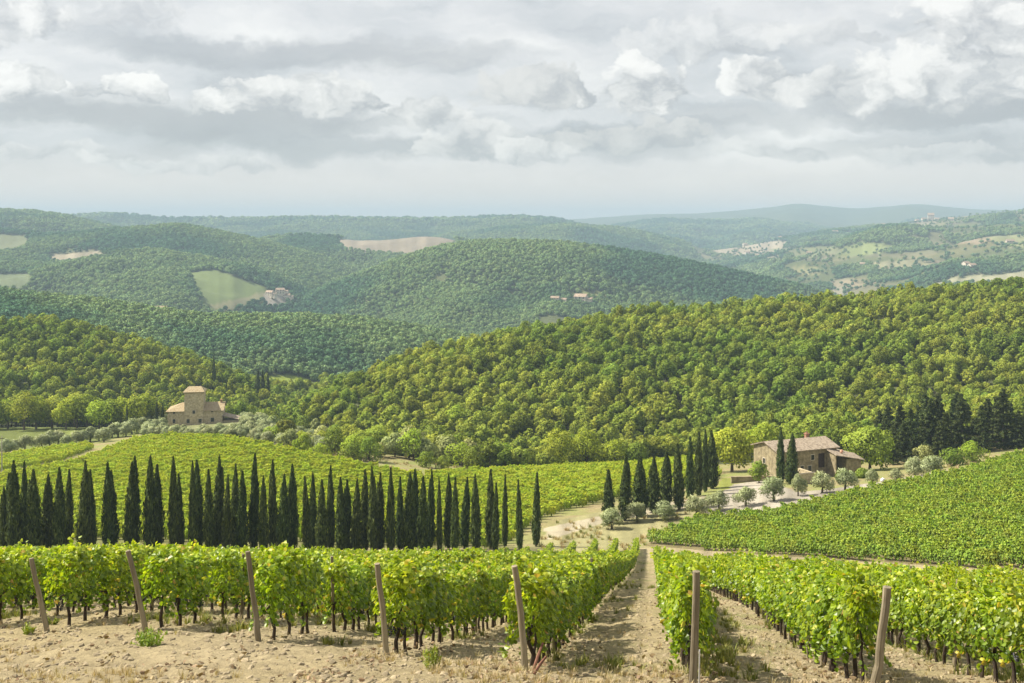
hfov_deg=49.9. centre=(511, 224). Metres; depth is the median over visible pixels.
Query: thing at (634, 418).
forest tree
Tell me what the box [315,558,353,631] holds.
grapevine
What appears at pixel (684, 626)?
grapevine
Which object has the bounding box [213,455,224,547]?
cypress
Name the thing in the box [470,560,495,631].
grapevine
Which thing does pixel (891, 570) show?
grapevine
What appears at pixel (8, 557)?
grapevine
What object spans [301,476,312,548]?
cypress
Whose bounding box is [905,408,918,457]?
conifer
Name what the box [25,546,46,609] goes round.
grapevine
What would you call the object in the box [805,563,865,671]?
grapevine
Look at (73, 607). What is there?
grapevine
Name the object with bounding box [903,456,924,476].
olive tree
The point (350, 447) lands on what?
scrub bush
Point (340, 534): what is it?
cypress
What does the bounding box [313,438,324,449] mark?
olive tree
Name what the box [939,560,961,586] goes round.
grapevine
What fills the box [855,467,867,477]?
shrub
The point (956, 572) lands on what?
grapevine
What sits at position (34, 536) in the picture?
cypress
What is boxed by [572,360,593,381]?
forest tree
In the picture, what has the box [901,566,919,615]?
grapevine
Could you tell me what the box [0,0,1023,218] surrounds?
sky
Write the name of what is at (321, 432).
scrub bush
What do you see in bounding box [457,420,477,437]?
forest tree
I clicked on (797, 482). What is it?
olive tree
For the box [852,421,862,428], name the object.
forest tree
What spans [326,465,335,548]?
cypress
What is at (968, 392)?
forest tree
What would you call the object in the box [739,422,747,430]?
forest tree
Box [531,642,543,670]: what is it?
stick
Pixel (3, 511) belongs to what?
cypress
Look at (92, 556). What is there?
grapevine
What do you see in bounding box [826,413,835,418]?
forest tree
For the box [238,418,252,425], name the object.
olive tree
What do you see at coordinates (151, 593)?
grapevine
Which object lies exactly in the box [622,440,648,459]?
bush
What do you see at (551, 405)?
forest tree
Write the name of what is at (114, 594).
grapevine
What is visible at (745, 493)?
olive tree
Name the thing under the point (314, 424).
scrub bush
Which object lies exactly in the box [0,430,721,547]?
vineyard
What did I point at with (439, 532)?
cypress
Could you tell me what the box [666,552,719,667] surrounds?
grapevine
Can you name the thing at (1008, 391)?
forest tree
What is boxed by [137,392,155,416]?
broadleaf tree
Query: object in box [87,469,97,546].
cypress
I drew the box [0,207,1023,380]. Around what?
distant woodland
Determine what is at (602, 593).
grapevine
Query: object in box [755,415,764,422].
forest tree
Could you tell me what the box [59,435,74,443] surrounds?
olive tree
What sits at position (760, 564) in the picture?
grapevine
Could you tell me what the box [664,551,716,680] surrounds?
grapevine
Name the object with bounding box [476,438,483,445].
bush
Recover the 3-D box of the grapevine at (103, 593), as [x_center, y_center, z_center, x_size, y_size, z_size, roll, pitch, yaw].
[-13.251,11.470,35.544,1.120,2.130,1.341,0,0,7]
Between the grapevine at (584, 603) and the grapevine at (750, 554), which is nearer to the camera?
the grapevine at (584, 603)
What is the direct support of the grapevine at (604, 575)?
on the ground at (218, 288)
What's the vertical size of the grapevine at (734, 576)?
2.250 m
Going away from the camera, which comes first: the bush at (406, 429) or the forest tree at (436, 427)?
the bush at (406, 429)
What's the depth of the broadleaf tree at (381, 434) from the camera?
310.88 m
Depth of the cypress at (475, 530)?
165.90 m
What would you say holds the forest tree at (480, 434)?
on the ground at (218, 288)
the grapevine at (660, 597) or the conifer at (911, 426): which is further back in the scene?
the conifer at (911, 426)
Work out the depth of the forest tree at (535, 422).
380.69 m
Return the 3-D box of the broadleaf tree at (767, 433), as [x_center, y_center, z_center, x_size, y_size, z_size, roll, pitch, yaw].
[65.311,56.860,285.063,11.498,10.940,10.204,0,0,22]
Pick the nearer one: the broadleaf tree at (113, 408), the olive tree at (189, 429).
the olive tree at (189, 429)
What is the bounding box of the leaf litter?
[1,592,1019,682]
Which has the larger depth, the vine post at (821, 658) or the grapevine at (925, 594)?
the grapevine at (925, 594)
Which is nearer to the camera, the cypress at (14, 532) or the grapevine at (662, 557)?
the grapevine at (662, 557)
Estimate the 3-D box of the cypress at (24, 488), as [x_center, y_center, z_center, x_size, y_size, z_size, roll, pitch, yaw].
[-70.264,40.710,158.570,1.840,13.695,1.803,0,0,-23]
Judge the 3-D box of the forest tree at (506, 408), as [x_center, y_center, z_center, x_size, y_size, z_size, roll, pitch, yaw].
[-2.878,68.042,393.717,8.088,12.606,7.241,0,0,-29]
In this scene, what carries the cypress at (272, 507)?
on the ground at (218, 288)
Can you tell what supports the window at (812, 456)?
in the farmhouse
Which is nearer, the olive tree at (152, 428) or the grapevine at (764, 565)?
the grapevine at (764, 565)
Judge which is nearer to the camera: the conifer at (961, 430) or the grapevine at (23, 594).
the grapevine at (23, 594)
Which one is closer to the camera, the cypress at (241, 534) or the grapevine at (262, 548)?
the grapevine at (262, 548)
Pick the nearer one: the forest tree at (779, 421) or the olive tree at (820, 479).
the olive tree at (820, 479)
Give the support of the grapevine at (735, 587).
on the ground at (218, 288)
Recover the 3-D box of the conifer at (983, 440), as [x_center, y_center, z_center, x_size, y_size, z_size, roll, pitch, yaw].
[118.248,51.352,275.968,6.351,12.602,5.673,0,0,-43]
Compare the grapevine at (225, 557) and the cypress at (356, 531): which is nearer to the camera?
the grapevine at (225, 557)
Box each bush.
[262,425,280,441]
[267,415,280,422]
[277,428,299,446]
[291,432,312,449]
[295,415,310,428]
[297,430,314,441]
[308,443,331,454]
[309,418,320,428]
[311,425,327,435]
[317,430,328,437]
[319,412,333,425]
[319,427,346,454]
[338,442,362,459]
[339,434,372,457]
[340,415,352,426]
[349,431,374,450]
[356,436,384,461]
[373,442,389,456]
[381,432,406,456]
[396,425,426,457]
[396,428,424,459]
[408,436,438,455]
[415,451,435,467]
[434,434,462,461]
[435,455,452,468]
[444,442,476,465]
[453,438,483,465]
[462,448,483,468]
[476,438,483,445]
[477,454,495,467]
[478,450,500,466]
[487,435,499,444]
[530,452,559,464]
[600,439,628,460]
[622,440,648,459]
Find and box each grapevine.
[0,544,31,623]
[2,539,34,609]
[2,544,42,619]
[18,550,58,616]
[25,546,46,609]
[32,546,67,596]
[37,544,70,615]
[43,533,93,625]
[54,541,89,611]
[59,543,112,620]
[70,543,98,610]
[83,538,132,617]
[94,543,115,604]
[96,543,143,614]
[99,558,131,606]
[117,539,155,612]
[123,541,144,605]
[131,546,180,610]
[138,539,192,627]
[153,546,204,625]
[169,545,219,622]
[174,541,198,601]
[186,539,212,610]
[186,552,218,608]
[198,550,228,609]
[203,547,243,616]
[210,545,234,608]
[214,545,255,618]
[230,546,266,618]
[246,542,282,616]
[249,548,294,639]
[255,542,285,604]
[264,540,308,634]
[267,574,295,618]
[280,544,322,634]
[291,549,326,633]
[311,554,330,614]
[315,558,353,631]
[317,555,335,603]
[322,564,363,630]
[330,561,374,629]
[337,553,363,590]
[343,555,380,629]
[356,556,383,625]
[361,561,390,623]
[369,557,389,617]
[370,551,429,653]
[373,553,387,562]
[384,553,392,561]
[385,552,442,648]
[386,572,426,651]
[402,558,445,647]
[420,557,452,644]
[420,561,460,642]
[439,569,470,639]
[443,561,454,570]
[444,561,478,637]
[446,557,457,568]
[453,566,479,637]
[455,564,485,635]
[464,558,494,631]
[469,563,499,630]
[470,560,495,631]
[477,568,504,628]
[488,562,515,622]
[488,563,508,625]
[489,565,507,627]
[490,562,512,624]
[498,555,559,665]
[507,555,515,568]
[515,561,556,652]
[518,561,559,662]
[530,565,564,658]
[536,568,573,652]
[536,579,574,657]
[539,553,575,650]
[548,555,581,640]
[553,560,577,644]
[557,576,579,648]
[563,553,590,628]
[565,560,594,627]
[567,575,584,637]
[573,559,594,620]
[575,571,588,618]
[578,554,606,608]
[580,556,602,619]
[580,557,601,607]
[581,569,595,623]
[586,554,610,603]
[589,557,606,599]
[592,556,606,606]
[595,556,607,603]
[653,551,678,590]
[654,557,686,623]
[657,548,682,577]
[657,552,687,589]
[658,570,691,664]
[658,573,670,624]
[661,564,688,638]
[661,565,689,656]
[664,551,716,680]
[664,561,691,647]
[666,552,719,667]
[666,563,710,666]
[670,566,703,666]
[726,550,738,601]
[730,549,742,602]
[730,552,742,604]
[734,550,748,604]
[734,552,759,607]
[735,548,747,604]
[739,554,753,609]
[741,555,770,613]
[743,555,766,616]
[745,549,758,612]
[746,555,764,615]
[752,552,777,618]
[755,560,770,623]
[755,562,774,625]
[757,562,780,628]
[759,561,787,630]
[765,560,801,638]
[766,559,787,634]
[771,568,803,641]
[774,568,801,643]
[782,561,826,652]
[784,567,811,648]
[789,570,822,657]
[795,570,829,663]
[801,569,829,666]
[802,554,817,574]
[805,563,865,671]
[807,583,849,670]
[811,552,827,570]
[818,554,840,571]
[822,566,871,678]
[823,560,878,681]
[825,558,841,575]
[834,561,892,682]
[849,561,881,617]
[865,560,880,572]
[866,572,906,644]
[871,570,900,641]
[875,557,890,570]
[880,564,889,575]
[884,566,913,647]
[885,563,902,576]
[890,562,923,647]
[890,563,909,572]
[897,571,935,653]
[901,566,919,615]
[902,574,943,656]
[915,561,933,579]
[919,575,949,661]
[920,562,937,583]
[920,576,963,663]
[926,565,943,581]
[930,580,978,670]
[931,565,947,628]
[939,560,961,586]
[944,573,995,674]
[946,562,967,587]
[949,559,968,572]
[954,568,975,626]
[955,574,1003,677]
[966,566,995,639]
[967,576,1023,682]
[973,562,997,572]
[974,567,1000,628]
[984,567,1019,633]
[984,575,1023,682]
[987,564,1012,574]
[993,572,1023,666]
[1003,573,1023,649]
[1006,566,1023,581]
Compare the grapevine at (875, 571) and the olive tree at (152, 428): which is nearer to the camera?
the grapevine at (875, 571)
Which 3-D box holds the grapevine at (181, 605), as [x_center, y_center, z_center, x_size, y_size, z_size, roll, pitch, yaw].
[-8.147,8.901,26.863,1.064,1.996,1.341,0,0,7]
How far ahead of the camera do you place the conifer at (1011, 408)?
285.53 m
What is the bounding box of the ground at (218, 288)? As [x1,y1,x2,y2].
[0,204,1023,682]
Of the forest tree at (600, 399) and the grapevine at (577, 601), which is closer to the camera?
the grapevine at (577, 601)
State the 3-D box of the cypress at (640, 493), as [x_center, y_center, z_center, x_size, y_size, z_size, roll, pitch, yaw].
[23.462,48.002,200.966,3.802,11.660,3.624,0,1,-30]
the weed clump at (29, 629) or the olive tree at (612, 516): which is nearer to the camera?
the weed clump at (29, 629)
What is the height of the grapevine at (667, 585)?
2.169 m
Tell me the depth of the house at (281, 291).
1956.16 m
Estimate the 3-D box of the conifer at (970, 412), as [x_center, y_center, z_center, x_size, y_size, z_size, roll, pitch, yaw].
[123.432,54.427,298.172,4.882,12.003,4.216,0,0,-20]
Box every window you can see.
[807,465,811,471]
[810,454,814,460]
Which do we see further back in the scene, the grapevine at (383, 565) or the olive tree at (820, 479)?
the olive tree at (820, 479)
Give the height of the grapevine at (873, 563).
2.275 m
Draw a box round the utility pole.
[0,436,4,471]
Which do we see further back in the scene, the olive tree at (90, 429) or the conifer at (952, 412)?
the olive tree at (90, 429)
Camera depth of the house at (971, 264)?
2220.77 m
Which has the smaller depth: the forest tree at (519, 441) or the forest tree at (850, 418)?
the forest tree at (850, 418)
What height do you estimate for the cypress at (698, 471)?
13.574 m
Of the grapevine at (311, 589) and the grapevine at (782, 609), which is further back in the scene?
the grapevine at (782, 609)
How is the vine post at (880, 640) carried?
on the ground at (218, 288)
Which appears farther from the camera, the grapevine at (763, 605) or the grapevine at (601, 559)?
the grapevine at (601, 559)
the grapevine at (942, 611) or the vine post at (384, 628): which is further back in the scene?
the grapevine at (942, 611)
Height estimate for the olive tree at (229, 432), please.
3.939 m
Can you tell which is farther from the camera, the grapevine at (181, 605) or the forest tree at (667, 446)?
the forest tree at (667, 446)
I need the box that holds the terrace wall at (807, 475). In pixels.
[798,468,815,483]
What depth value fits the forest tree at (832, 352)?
435.15 m
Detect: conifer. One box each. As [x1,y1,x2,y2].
[873,410,885,451]
[880,404,895,450]
[885,425,902,464]
[890,401,906,433]
[896,420,911,461]
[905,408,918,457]
[913,393,937,451]
[914,405,921,428]
[916,398,941,455]
[931,420,949,457]
[933,394,945,422]
[935,412,956,451]
[948,393,972,453]
[948,402,958,450]
[950,391,968,442]
[966,404,972,424]
[968,418,979,440]
[971,405,995,450]
[975,398,998,442]
[989,388,1015,449]
[991,396,1000,446]
[1005,402,1017,438]
[1005,410,1023,448]
[1019,403,1023,436]
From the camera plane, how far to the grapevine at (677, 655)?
22.01 m
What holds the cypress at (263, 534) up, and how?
on the ground at (218, 288)
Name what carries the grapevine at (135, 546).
on the ground at (218, 288)
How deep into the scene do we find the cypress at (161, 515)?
159.50 m
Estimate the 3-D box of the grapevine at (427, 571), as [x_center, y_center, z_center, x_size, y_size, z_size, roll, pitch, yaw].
[-2.217,8.664,25.081,1.173,2.254,1.278,0,0,7]
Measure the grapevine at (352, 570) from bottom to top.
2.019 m
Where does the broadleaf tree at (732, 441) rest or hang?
on the ground at (218, 288)
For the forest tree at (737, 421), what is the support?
on the ground at (218, 288)
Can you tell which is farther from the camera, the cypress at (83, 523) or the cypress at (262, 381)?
the cypress at (262, 381)
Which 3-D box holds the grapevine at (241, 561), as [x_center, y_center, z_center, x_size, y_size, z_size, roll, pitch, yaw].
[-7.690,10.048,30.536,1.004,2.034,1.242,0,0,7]
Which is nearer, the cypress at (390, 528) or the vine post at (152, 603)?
the vine post at (152, 603)
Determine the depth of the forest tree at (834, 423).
309.22 m
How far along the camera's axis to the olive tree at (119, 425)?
365.66 m
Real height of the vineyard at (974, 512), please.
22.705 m
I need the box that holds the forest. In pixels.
[0,276,1023,466]
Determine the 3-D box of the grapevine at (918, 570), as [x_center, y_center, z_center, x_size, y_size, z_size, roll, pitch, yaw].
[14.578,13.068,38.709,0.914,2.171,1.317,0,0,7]
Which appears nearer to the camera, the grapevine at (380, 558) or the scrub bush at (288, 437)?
the grapevine at (380, 558)
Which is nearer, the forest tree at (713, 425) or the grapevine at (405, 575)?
the grapevine at (405, 575)
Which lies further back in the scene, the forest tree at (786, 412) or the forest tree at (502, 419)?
the forest tree at (502, 419)
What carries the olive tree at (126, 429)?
on the ground at (218, 288)
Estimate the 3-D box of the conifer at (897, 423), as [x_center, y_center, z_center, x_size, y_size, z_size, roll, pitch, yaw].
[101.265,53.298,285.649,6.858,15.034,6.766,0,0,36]
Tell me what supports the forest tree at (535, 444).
on the ground at (218, 288)
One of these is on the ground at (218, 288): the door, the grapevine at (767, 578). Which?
the grapevine at (767, 578)
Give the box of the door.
[818,453,824,467]
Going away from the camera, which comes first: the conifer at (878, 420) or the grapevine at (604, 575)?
the grapevine at (604, 575)
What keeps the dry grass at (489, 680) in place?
on the ground at (218, 288)
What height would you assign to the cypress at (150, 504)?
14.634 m
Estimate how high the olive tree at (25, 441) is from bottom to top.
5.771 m
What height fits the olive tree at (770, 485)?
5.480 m
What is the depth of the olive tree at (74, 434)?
348.78 m
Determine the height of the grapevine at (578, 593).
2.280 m
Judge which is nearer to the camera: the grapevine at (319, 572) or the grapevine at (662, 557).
the grapevine at (319, 572)
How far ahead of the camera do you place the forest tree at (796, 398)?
381.92 m
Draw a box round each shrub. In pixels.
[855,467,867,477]
[912,444,932,460]
[939,447,971,466]
[958,440,990,462]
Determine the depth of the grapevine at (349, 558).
41.71 m
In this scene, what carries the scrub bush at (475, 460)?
on the ground at (218, 288)
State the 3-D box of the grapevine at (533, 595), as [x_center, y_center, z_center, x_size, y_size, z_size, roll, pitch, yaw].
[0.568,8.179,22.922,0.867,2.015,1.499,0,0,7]
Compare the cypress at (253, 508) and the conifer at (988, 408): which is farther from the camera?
the conifer at (988, 408)
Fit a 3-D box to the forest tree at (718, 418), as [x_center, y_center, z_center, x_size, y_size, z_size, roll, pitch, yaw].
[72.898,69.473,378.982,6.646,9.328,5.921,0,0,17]
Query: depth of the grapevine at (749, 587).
37.63 m
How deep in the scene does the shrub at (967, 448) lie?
244.05 m
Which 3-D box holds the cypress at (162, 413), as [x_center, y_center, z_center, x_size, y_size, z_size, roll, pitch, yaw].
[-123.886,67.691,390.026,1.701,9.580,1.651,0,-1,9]
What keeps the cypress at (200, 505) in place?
on the ground at (218, 288)
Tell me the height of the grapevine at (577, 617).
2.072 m
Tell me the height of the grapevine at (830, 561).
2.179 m
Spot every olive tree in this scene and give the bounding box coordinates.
[0,438,17,452]
[7,439,19,450]
[17,435,34,448]
[32,434,49,446]
[44,429,58,445]
[50,430,66,444]
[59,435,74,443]
[70,430,84,442]
[75,430,91,441]
[83,426,96,441]
[93,427,112,441]
[104,424,118,437]
[113,422,124,436]
[116,424,132,436]
[122,418,140,433]
[132,420,142,431]
[137,417,148,423]
[139,428,150,434]
[146,426,159,433]
[152,419,159,425]
[153,425,166,433]
[157,417,168,423]
[160,426,169,433]
[168,424,180,432]
[182,427,193,433]
[197,423,208,430]
[200,426,214,433]
[211,425,221,433]
[218,427,230,433]
[224,427,237,434]
[228,423,240,427]
[233,429,245,438]
[234,425,245,430]
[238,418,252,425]
[243,412,257,417]
[244,420,257,425]
[249,429,261,438]
[253,433,261,439]
[255,421,268,426]
[257,426,269,432]
[260,431,273,441]
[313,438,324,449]
[599,507,623,528]
[623,502,647,521]
[652,500,676,519]
[684,494,709,514]
[703,490,729,509]
[731,486,757,505]
[758,476,785,500]
[790,473,807,495]
[810,471,834,492]
[833,468,859,489]
[864,468,878,482]
[888,468,904,480]
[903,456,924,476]
[918,455,945,473]
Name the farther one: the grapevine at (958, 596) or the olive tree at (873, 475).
the olive tree at (873, 475)
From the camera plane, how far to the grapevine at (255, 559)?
31.45 m
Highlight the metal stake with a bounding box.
[698,650,699,682]
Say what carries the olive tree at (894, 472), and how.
on the ground at (218, 288)
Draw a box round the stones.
[0,585,1023,682]
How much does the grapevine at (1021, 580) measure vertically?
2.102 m
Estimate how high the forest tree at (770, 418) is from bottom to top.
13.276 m
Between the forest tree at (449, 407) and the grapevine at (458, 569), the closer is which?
the grapevine at (458, 569)
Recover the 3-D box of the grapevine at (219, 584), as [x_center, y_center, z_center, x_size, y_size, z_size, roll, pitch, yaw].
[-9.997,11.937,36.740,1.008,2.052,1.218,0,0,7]
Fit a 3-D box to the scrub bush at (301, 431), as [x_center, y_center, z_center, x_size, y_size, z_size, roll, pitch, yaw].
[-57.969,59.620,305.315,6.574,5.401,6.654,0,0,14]
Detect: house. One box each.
[166,386,240,425]
[265,290,276,298]
[275,288,287,295]
[283,293,293,300]
[573,293,592,302]
[928,213,934,219]
[967,263,976,268]
[1005,239,1017,243]
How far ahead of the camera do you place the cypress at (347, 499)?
163.22 m
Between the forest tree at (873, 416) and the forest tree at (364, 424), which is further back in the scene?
the forest tree at (364, 424)
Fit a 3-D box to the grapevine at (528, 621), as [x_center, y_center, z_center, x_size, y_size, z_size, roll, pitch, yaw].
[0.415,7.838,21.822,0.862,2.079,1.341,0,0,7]
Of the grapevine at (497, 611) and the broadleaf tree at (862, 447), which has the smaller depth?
the grapevine at (497, 611)
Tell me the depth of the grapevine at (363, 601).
30.75 m
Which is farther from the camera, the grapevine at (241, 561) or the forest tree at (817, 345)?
the forest tree at (817, 345)
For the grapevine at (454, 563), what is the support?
on the ground at (218, 288)
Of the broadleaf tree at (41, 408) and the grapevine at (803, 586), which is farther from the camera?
the broadleaf tree at (41, 408)
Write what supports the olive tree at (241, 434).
on the ground at (218, 288)
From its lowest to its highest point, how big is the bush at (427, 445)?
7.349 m
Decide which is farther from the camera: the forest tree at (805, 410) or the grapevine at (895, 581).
the forest tree at (805, 410)
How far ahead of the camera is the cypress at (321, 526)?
156.48 m
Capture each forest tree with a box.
[361,419,370,429]
[378,411,391,425]
[383,420,397,431]
[398,413,411,427]
[398,422,408,432]
[429,424,444,434]
[432,412,448,425]
[445,401,462,417]
[455,418,464,430]
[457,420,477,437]
[458,409,472,420]
[471,411,490,426]
[474,424,492,443]
[481,437,497,465]
[486,417,495,429]
[490,441,506,461]
[491,411,508,435]
[492,397,514,417]
[496,448,511,465]
[510,410,527,433]
[512,435,526,448]
[526,402,544,418]
[529,417,539,431]
[531,441,538,450]
[535,408,550,418]
[536,420,553,435]
[542,399,551,404]
[547,402,555,410]
[550,406,563,420]
[559,405,573,430]
[560,433,578,459]
[570,383,587,392]
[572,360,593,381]
[590,387,609,406]
[609,413,629,431]
[624,439,636,446]
[630,407,644,429]
[633,414,646,429]
[633,435,646,443]
[641,438,653,456]
[645,434,662,456]
[648,393,666,406]
[653,435,677,455]
[661,403,678,421]
[665,424,680,433]
[675,409,685,423]
[679,438,685,448]
[681,406,691,427]
[692,417,709,429]
[700,429,717,445]
[703,422,723,428]
[715,413,726,427]
[732,418,743,430]
[735,400,756,418]
[736,410,758,428]
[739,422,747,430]
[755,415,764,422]
[764,412,775,424]
[769,422,779,431]
[774,414,788,429]
[776,427,795,438]
[779,421,801,432]
[780,408,788,418]
[785,395,808,407]
[787,405,805,422]
[790,416,807,428]
[795,403,810,414]
[798,341,818,361]
[798,414,827,431]
[801,406,813,416]
[806,402,816,412]
[809,340,825,357]
[811,427,823,436]
[813,397,828,413]
[816,423,828,430]
[817,415,831,421]
[821,342,837,361]
[822,407,837,412]
[822,427,833,436]
[824,424,844,448]
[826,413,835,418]
[829,418,847,431]
[834,400,849,419]
[837,423,865,444]
[840,411,862,426]
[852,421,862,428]
[861,418,873,426]
[870,407,883,423]
[963,387,978,399]
[969,398,982,404]
[985,390,1009,398]
[996,387,1012,397]
[1009,383,1023,396]
[1011,392,1020,398]
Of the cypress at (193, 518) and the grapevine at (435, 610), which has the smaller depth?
the grapevine at (435, 610)
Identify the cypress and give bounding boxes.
[0,486,7,545]
[4,460,24,545]
[5,472,9,528]
[19,461,29,545]
[25,468,45,546]
[40,473,53,547]
[50,466,68,546]
[65,469,74,544]
[75,460,91,545]
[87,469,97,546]
[100,461,115,545]
[110,470,120,544]
[122,461,138,546]
[125,402,127,423]
[133,455,141,542]
[142,455,159,546]
[154,402,158,418]
[154,464,165,545]
[160,403,164,417]
[166,456,181,545]
[177,474,185,544]
[187,461,198,545]
[194,460,205,545]
[202,469,216,546]
[211,355,215,390]
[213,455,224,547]
[221,474,231,548]
[230,464,238,547]
[233,471,249,547]
[247,453,260,548]
[254,371,260,391]
[257,475,269,548]
[260,370,265,390]
[266,374,270,394]
[268,460,277,547]
[275,473,290,547]
[286,463,299,548]
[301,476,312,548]
[309,471,317,548]
[314,479,328,547]
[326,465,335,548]
[334,477,347,550]
[344,479,351,549]
[350,478,363,550]
[360,468,369,550]
[366,465,379,550]
[376,472,386,549]
[385,467,396,550]
[395,476,403,549]
[400,471,417,549]
[412,469,419,548]
[416,475,430,549]
[427,468,435,548]
[435,478,442,550]
[443,473,451,548]
[450,477,459,548]
[459,477,470,548]
[469,473,481,548]
[484,469,494,548]
[490,482,499,549]
[501,474,508,547]
[515,479,523,550]
[531,472,541,546]
[601,469,615,522]
[617,455,632,520]
[631,456,650,516]
[647,457,662,512]
[659,451,673,503]
[671,443,685,509]
[684,436,695,498]
[694,431,703,495]
[702,429,709,491]
[708,430,720,488]
[775,426,784,481]
[783,433,799,483]
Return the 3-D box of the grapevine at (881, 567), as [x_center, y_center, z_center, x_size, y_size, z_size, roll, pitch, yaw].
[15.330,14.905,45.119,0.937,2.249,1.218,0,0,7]
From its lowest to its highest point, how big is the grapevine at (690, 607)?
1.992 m
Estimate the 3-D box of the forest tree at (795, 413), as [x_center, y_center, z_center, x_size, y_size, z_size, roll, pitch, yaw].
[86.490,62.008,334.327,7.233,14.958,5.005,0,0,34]
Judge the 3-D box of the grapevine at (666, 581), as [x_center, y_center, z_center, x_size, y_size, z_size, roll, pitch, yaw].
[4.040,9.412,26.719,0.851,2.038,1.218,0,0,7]
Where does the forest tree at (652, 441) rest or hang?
on the ground at (218, 288)
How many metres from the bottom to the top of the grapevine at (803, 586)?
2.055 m
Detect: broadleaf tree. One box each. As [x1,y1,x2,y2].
[0,398,18,428]
[0,399,13,424]
[4,392,40,429]
[23,395,49,428]
[37,395,62,427]
[50,399,78,429]
[66,392,93,427]
[79,394,101,427]
[85,398,114,428]
[98,398,122,424]
[111,396,133,422]
[123,395,148,419]
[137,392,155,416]
[146,403,166,417]
[237,404,255,413]
[272,418,296,434]
[366,424,387,443]
[444,404,465,420]
[501,442,513,465]
[509,446,532,464]
[540,427,575,463]
[570,428,605,462]
[707,427,755,471]
[746,423,783,449]
[747,460,769,482]
[783,427,810,438]
[840,424,895,469]
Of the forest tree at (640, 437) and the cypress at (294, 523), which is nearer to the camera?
the cypress at (294, 523)
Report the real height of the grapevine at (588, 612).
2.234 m
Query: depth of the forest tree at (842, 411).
330.91 m
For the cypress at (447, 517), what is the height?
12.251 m
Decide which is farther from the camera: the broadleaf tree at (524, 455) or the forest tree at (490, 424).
the forest tree at (490, 424)
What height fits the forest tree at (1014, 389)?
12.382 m
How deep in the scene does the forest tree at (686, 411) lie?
387.41 m
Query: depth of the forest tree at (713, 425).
367.10 m
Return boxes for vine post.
[29,558,49,631]
[125,550,147,632]
[150,551,153,610]
[240,553,244,618]
[245,551,261,641]
[330,556,334,631]
[375,563,388,655]
[511,565,527,669]
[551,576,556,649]
[689,570,699,682]
[820,618,825,664]
[870,585,891,682]
[894,575,897,646]
[952,579,958,668]
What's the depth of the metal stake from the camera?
18.24 m
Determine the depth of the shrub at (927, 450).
266.43 m
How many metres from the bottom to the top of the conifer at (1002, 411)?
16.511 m
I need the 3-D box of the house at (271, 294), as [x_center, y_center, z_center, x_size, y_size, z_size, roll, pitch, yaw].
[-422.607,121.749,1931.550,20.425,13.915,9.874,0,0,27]
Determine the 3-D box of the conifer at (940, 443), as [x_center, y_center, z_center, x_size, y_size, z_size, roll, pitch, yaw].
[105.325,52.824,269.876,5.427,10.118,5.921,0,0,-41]
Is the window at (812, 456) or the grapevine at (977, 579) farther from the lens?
the window at (812, 456)
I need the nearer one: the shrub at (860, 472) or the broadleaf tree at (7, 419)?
the shrub at (860, 472)
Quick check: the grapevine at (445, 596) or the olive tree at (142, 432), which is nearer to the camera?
the grapevine at (445, 596)
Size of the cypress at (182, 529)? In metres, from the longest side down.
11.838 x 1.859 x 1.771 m
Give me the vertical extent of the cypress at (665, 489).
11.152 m
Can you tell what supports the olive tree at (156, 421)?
on the ground at (218, 288)
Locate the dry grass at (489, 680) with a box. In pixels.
[0,591,1020,682]
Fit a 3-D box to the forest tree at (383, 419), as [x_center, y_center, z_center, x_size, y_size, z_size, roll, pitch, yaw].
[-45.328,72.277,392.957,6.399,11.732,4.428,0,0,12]
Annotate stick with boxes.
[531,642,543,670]
[533,656,546,674]
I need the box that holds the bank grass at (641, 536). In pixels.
[275,443,990,550]
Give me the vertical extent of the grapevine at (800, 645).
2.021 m
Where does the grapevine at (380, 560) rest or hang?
on the ground at (218, 288)
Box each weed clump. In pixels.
[21,622,35,634]
[47,615,59,624]
[130,627,167,646]
[420,645,441,669]
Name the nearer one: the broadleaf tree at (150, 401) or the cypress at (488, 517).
the cypress at (488, 517)
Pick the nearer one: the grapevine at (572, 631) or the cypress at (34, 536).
the grapevine at (572, 631)
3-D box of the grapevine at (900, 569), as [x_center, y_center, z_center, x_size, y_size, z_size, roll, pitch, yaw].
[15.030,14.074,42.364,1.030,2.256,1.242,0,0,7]
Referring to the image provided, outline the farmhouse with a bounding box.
[750,432,864,478]
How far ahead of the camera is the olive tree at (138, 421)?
380.49 m
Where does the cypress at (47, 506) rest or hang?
on the ground at (218, 288)
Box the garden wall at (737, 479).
[730,475,771,482]
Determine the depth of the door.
240.18 m
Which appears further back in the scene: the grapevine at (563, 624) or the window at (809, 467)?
the window at (809, 467)
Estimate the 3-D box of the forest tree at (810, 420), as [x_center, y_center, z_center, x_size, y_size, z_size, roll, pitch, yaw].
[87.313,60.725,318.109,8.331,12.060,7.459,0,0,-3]
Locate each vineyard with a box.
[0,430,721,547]
[0,440,93,470]
[0,537,991,600]
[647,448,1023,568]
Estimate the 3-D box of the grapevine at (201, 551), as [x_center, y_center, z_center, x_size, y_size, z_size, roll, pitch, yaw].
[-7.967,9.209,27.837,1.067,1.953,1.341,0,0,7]
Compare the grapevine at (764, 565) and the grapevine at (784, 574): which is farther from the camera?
the grapevine at (764, 565)
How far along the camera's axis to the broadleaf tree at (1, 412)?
402.35 m
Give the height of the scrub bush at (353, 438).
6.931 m
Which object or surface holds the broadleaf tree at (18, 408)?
on the ground at (218, 288)
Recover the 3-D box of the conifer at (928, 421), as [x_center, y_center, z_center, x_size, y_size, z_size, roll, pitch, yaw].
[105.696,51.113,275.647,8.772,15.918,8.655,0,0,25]
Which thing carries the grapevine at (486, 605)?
on the ground at (218, 288)

